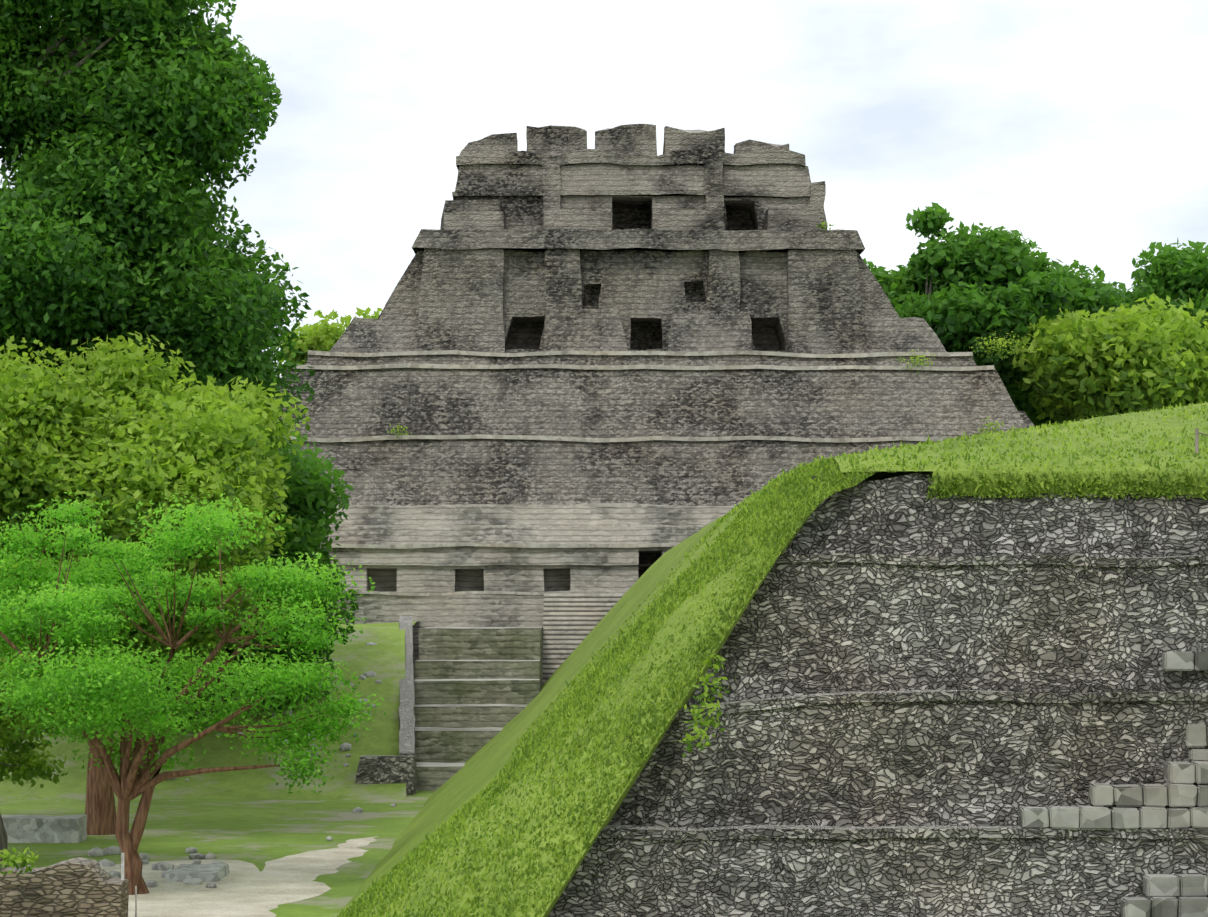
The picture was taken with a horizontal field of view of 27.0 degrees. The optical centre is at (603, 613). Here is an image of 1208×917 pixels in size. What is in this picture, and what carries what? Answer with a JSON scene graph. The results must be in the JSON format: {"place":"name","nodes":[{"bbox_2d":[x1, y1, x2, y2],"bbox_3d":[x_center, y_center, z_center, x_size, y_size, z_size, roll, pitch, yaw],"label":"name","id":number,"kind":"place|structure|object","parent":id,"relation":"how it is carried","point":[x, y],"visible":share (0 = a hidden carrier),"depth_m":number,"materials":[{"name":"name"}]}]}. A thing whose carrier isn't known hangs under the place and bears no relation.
{"place":"outdoors","nodes":[
{"label":"outdoors","id":0,"kind":"place"},
{"bbox_2d":[0,0,315,443],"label":"tree","id":1,"kind":"object","parent":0,"point":[138,250],"depth_m":78.00,"materials":[{"name":"green plant"}]},
{"bbox_2d":[0,791,434,916],"bbox_3d":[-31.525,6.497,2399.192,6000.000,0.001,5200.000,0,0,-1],"label":"ground","id":2,"kind":"structure","parent":0,"point":[258,842],"depth_m":73.30,"materials":[{"name":"green plant"}]},
{"bbox_2d":[0,556,97,861],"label":"tree","id":3,"kind":"object","parent":2,"relation":"on","point":[32,766],"depth_m":65.72,"materials":[{"name":"green plant"}]},
{"bbox_2d":[0,857,128,916],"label":"wall","id":4,"kind":"structure","parent":2,"relation":"on","point":[80,887],"depth_m":49.26,"materials":[{"name":"stone"}]},
{"bbox_2d":[0,222,1031,876],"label":"weeds","id":5,"kind":"object","parent":4,"relation":"on","point":[12,862],"visible":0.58,"depth_m":46.34,"materials":[{"name":"green plant"}]},
{"bbox_2d":[1,815,229,881],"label":"stone blocks","id":6,"kind":"structure","parent":2,"relation":"on","point":[44,829],"depth_m":71.19,"materials":[{"name":"grey stone"}]},
{"bbox_2d":[121,853,136,916],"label":"marker post","id":7,"kind":"object","parent":2,"relation":"on","point":[122,866],"visible":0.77,"depth_m":49.85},
{"bbox_2d":[120,750,165,893],"bbox_3d":[-10.637,4.915,58.377,1.189,3.509,0.409,0,0,-1],"label":"tree trunk","id":8,"kind":"object","parent":2,"relation":"on","point":[138,827],"visible":0.46,"depth_m":58.25,"materials":[{"name":"red plant"}]},
{"bbox_2d":[0,331,310,834],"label":"tree","id":9,"kind":"object","parent":2,"relation":"on","point":[115,443],"depth_m":69.77,"materials":[{"name":"green plant"}]},
{"bbox_2d":[0,491,385,894],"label":"feather tree","id":10,"kind":"object","parent":2,"relation":"on","point":[124,682],"depth_m":58.19,"materials":[{"name":"green plant"}]},
{"bbox_2d":[0,621,418,818],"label":"terrace grass","id":11,"kind":"structure","parent":2,"relation":"on","point":[383,659],"depth_m":92.16,"materials":[{"name":"green plant"}]},
{"bbox_2d":[27,642,395,887],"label":"rocks","id":12,"kind":"object","parent":2,"relation":"on","point":[165,867],"visible":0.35,"depth_m":66.57,"materials":[{"name":"grey stone"}]},
{"bbox_2d":[113,419,358,730],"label":"tree","id":13,"kind":"object","parent":2,"relation":"on","point":[311,494],"depth_m":93.16,"materials":[{"name":"green plant"}]},
{"bbox_2d":[275,307,381,389],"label":"tree","id":14,"kind":"object","parent":2,"relation":"on","point":[324,335],"visible":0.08,"depth_m":158.70,"materials":[{"name":"green plant"}]},
{"bbox_2d":[355,616,416,794],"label":"terrace wall","id":15,"kind":"structure","parent":2,"relation":"on","point":[386,769],"depth_m":91.03,"materials":[{"name":"stone"}]},
{"bbox_2d":[414,627,542,790],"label":"stairs","id":16,"kind":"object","parent":2,"relation":"on","point":[476,689],"visible":0.69,"depth_m":99.93,"materials":[{"name":"stone"}]},
{"bbox_2d":[308,506,733,671],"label":"temple lower wall","id":17,"kind":"structure","parent":2,"relation":"on","point":[478,568],"depth_m":117.74,"materials":[{"name":"stone"}]},
{"bbox_2d":[290,350,993,595],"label":"stone ledges","id":18,"kind":"object","parent":17,"relation":"on","point":[563,366],"visible":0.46,"depth_m":122.28,"materials":[{"name":"stone"}]},
{"bbox_2d":[277,354,1035,505],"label":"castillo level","id":19,"kind":"object","parent":17,"relation":"on","point":[833,403],"visible":0.52,"depth_m":123.48,"materials":[{"name":"grey stone"}]},
{"bbox_2d":[329,228,946,353],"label":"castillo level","id":20,"kind":"object","parent":19,"relation":"on","point":[523,291],"visible":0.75,"depth_m":128.58,"materials":[{"name":"stone"}]},
{"bbox_2d":[440,124,827,249],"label":"roof comb","id":21,"kind":"object","parent":20,"relation":"on","point":[620,177],"visible":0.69,"depth_m":132.59,"materials":[{"name":"stone"}]},
{"bbox_2d":[543,594,623,683],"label":"stone steps","id":22,"kind":"structure","parent":2,"relation":"on","point":[571,622],"depth_m":115.55,"materials":[{"name":"stone"}]},
{"bbox_2d":[333,401,1207,916],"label":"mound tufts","id":23,"kind":"object","parent":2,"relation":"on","point":[683,587],"visible":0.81,"depth_m":49.03,"materials":[{"name":"green plant"}]},
{"bbox_2d":[343,403,1207,916],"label":"grass mound","id":24,"kind":"object","parent":2,"relation":"on","point":[475,775],"depth_m":49.19,"materials":[{"name":"green plant"}]},
{"bbox_2d":[1195,428,1207,452],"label":"rope posts","id":25,"kind":"object","parent":24,"relation":"on","point":[1197,432],"visible":0.81,"depth_m":50.73,"materials":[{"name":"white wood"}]},
{"bbox_2d":[863,202,1069,397],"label":"tree","id":26,"kind":"object","parent":2,"relation":"on","point":[1001,282],"depth_m":161.67,"materials":[{"name":"green plant"}]},
{"bbox_2d":[1011,258,1139,427],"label":"tree","id":27,"kind":"object","parent":2,"relation":"on","point":[1085,294],"visible":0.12,"depth_m":168.00,"materials":[{"name":"green plant"}]},
{"bbox_2d":[1010,293,1207,424],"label":"bush","id":28,"kind":"object","parent":2,"relation":"on","point":[1080,366],"depth_m":156.24,"materials":[{"name":"green plant"}]},
{"bbox_2d":[1114,239,1207,330],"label":"tree","id":29,"kind":"object","parent":2,"relation":"on","point":[1175,274],"visible":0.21,"depth_m":174.74,"materials":[{"name":"green plant"}]},
{"bbox_2d":[103,836,378,916],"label":"path","id":30,"kind":"structure","parent":0,"point":[244,889],"depth_m":59.39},
{"bbox_2d":[0,0,1207,377],"label":"sky","id":31,"kind":"structure","parent":0,"point":[1079,128],"materials":[{"name":"white"}]},
{"bbox_2d":[548,473,1207,916],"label":"mound stone","id":32,"kind":"object","parent":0,"point":[924,701],"visible":0.75,"depth_m":47.20,"materials":[{"name":"grey stone"}]},
{"bbox_2d":[1019,651,1207,916],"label":"stone blocks","id":33,"kind":"structure","parent":32,"relation":"attached to","point":[1136,806],"depth_m":46.31,"materials":[{"name":"grey stone"}]}
]}

